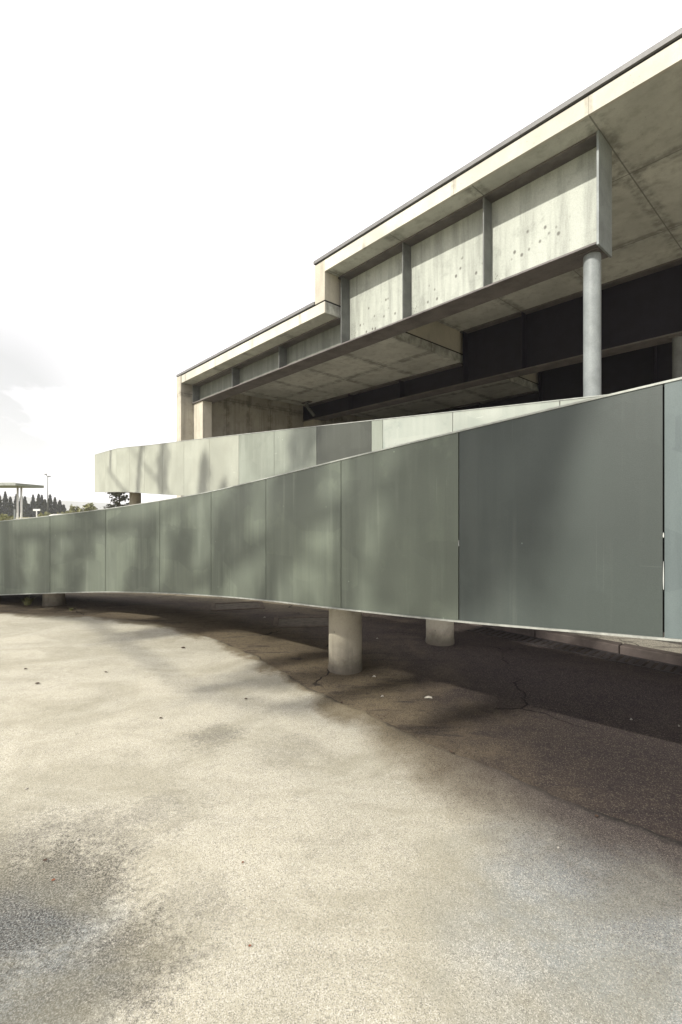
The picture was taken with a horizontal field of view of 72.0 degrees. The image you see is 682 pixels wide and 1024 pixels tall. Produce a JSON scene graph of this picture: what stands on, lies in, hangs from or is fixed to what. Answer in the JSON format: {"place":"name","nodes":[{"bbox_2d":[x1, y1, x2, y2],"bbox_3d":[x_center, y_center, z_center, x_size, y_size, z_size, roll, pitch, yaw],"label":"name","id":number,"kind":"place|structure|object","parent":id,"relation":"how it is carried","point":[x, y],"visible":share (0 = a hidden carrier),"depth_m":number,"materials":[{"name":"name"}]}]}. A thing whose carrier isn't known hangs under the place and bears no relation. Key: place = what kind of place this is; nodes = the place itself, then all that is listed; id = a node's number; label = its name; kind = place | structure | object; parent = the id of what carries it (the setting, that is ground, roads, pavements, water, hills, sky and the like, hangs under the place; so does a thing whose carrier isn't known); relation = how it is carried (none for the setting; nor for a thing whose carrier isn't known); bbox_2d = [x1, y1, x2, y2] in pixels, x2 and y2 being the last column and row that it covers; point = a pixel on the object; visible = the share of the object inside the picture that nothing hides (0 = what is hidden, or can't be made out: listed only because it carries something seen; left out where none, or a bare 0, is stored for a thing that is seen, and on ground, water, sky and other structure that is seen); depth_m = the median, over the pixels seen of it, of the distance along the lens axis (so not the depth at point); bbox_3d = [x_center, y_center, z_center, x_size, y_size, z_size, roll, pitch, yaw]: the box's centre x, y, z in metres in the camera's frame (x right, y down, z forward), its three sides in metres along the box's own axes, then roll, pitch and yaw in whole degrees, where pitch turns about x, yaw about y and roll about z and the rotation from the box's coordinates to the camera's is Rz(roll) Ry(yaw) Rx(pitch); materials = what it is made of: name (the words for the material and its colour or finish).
{"place":"outdoors","nodes":[
{"label":"outdoors","id":0,"kind":"place"},
{"bbox_2d":[1,496,145,512],"bbox_3d":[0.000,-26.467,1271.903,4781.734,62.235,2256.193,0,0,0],"label":"hills","id":1,"kind":"structure","parent":0,"point":[98,505],"depth_m":1614.45,"materials":[{"name":"green plant"}]},
{"bbox_2d":[0,613,681,1023],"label":"pavement","id":2,"kind":"structure","parent":0,"point":[384,873],"depth_m":2.19,"materials":[{"name":"concrete"}]},
{"bbox_2d":[0,592,681,841],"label":"yard","id":3,"kind":"structure","parent":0,"point":[557,723],"depth_m":4.34,"materials":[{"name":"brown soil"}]},
{"bbox_2d":[19,596,34,604],"bbox_3d":[-5.603,1.582,8.375,0.355,0.164,0.363,0,0,0],"label":"weed","id":4,"kind":"object","parent":3,"relation":"on","point":[28,601],"visible":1,"depth_m":8.36,"materials":[{"name":"green plant"}]},
{"bbox_2d":[211,601,264,610],"bbox_3d":[-1.825,1.661,8.287,0.900,0.026,0.660,0,0,-14],"label":"manhole cover","id":5,"kind":"object","parent":3,"relation":"on","point":[223,606],"visible":0.89,"depth_m":8.27,"materials":[{"name":"grey metal"}]},
{"bbox_2d":[272,616,328,627],"bbox_3d":[-0.565,1.661,7.076,0.900,0.026,0.660,0,0,-6],"label":"manhole cover","id":6,"kind":"object","parent":3,"relation":"on","point":[304,621],"visible":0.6,"depth_m":7.04,"materials":[{"name":"grey metal"}]},
{"bbox_2d":[0,377,681,674],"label":"access ramp","id":7,"kind":"structure","parent":3,"relation":"on","point":[566,518],"depth_m":3.26,"materials":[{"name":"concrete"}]},
{"bbox_2d":[95,394,606,645],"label":"access ramp","id":8,"kind":"structure","parent":3,"relation":"on","point":[189,467],"depth_m":8.75,"materials":[{"name":"concrete"}]},
{"bbox_2d":[465,623,681,665],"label":"kerb","id":9,"kind":"structure","parent":3,"relation":"on","point":[668,657],"depth_m":5.65,"materials":[{"name":"concrete"}]},
{"bbox_2d":[465,626,681,674],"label":"drain grating","id":10,"kind":"object","parent":3,"relation":"on","point":[669,667],"visible":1,"depth_m":5.60,"materials":[{"name":"metal"}]},
{"bbox_2d":[0,0,681,503],"label":"sky","id":11,"kind":"structure","parent":0,"point":[175,175],"materials":[{"name":"white"}]},
{"bbox_2d":[176,27,681,496],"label":"concrete building","id":12,"kind":"structure","parent":0,"point":[539,259],"depth_m":12.19,"materials":[{"name":"concrete"}]},
{"label":"ground","id":13,"kind":"structure","parent":0,"visible":0},
{"bbox_2d":[0,495,2,513],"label":"cypress tree","id":14,"kind":"object","parent":13,"relation":"on","point":[1,507],"visible":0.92,"depth_m":149.98,"materials":[{"name":"green plant"}]},
{"bbox_2d":[2,491,8,510],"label":"cypress tree","id":15,"kind":"object","parent":13,"relation":"on","point":[5,499],"visible":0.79,"depth_m":153.64,"materials":[{"name":"green plant"}]},
{"bbox_2d":[0,514,13,520],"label":"bush","id":16,"kind":"object","parent":13,"relation":"on","point":[2,517],"visible":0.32,"depth_m":44.76,"materials":[{"name":"green plant"}]},
{"bbox_2d":[6,496,13,516],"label":"cypress tree","id":17,"kind":"object","parent":13,"relation":"on","point":[10,507],"visible":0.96,"depth_m":146.65,"materials":[{"name":"green plant"}]},
{"bbox_2d":[13,494,19,515],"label":"cypress tree","id":18,"kind":"object","parent":13,"relation":"on","point":[15,503],"visible":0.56,"depth_m":150.55,"materials":[{"name":"green plant"}]},
{"bbox_2d":[0,483,43,518],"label":"bus shelter","id":19,"kind":"object","parent":13,"relation":"on","point":[12,485],"visible":0.74,"depth_m":28.05,"materials":[{"name":"paint"}]},
{"bbox_2d":[22,496,27,516],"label":"cypress tree","id":20,"kind":"object","parent":13,"relation":"on","point":[24,508],"visible":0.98,"depth_m":147.71,"materials":[{"name":"green plant"}]},
{"bbox_2d":[30,494,35,510],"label":"cypress tree","id":21,"kind":"object","parent":13,"relation":"on","point":[32,503],"visible":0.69,"depth_m":155.61,"materials":[{"name":"green plant"}]},
{"bbox_2d":[2,510,68,516],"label":"hedge","id":22,"kind":"object","parent":13,"relation":"on","point":[32,513],"visible":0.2,"depth_m":151.11,"materials":[{"name":"green plant"}]},
{"bbox_2d":[35,493,41,515],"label":"cypress tree","id":23,"kind":"object","parent":13,"relation":"on","point":[38,502],"visible":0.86,"depth_m":148.68,"materials":[{"name":"green plant"}]},
{"bbox_2d":[41,499,48,514],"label":"cypress tree","id":24,"kind":"object","parent":13,"relation":"on","point":[44,507],"visible":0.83,"depth_m":145.58,"materials":[{"name":"green plant"}]},
{"bbox_2d":[37,512,53,516],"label":"bush","id":25,"kind":"object","parent":13,"relation":"on","point":[42,514],"visible":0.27,"depth_m":69.78,"materials":[{"name":"green plant"}]},
{"bbox_2d":[44,474,50,515],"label":"street lamp","id":26,"kind":"object","parent":13,"relation":"on","point":[47,492],"visible":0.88,"depth_m":69.94,"materials":[{"name":"grey metal"}]},
{"bbox_2d":[48,494,53,513],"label":"cypress tree","id":27,"kind":"object","parent":13,"relation":"on","point":[50,506],"visible":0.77,"depth_m":149.74,"materials":[{"name":"green plant"}]},
{"bbox_2d":[52,497,56,513],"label":"cypress tree","id":28,"kind":"object","parent":13,"relation":"on","point":[54,504],"visible":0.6,"depth_m":153.70,"materials":[{"name":"green plant"}]},
{"bbox_2d":[55,500,63,513],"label":"cypress tree","id":29,"kind":"object","parent":13,"relation":"on","point":[59,506],"visible":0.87,"depth_m":146.64,"materials":[{"name":"green plant"}]},
{"bbox_2d":[65,504,79,512],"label":"bush","id":30,"kind":"object","parent":13,"relation":"on","point":[74,509],"visible":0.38,"depth_m":81.64,"materials":[{"name":"green plant"}]},
{"bbox_2d":[79,503,97,511],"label":"bush","id":31,"kind":"object","parent":13,"relation":"on","point":[89,506],"visible":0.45,"depth_m":75.73,"materials":[{"name":"green plant"}]},
{"bbox_2d":[100,492,128,508],"bbox_3d":[-16.208,-0.180,33.920,2.801,4.007,2.606,0,0,0],"label":"pine tree","id":32,"kind":"object","parent":13,"relation":"on","point":[118,496],"visible":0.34,"depth_m":33.70,"materials":[{"name":"green plant"}]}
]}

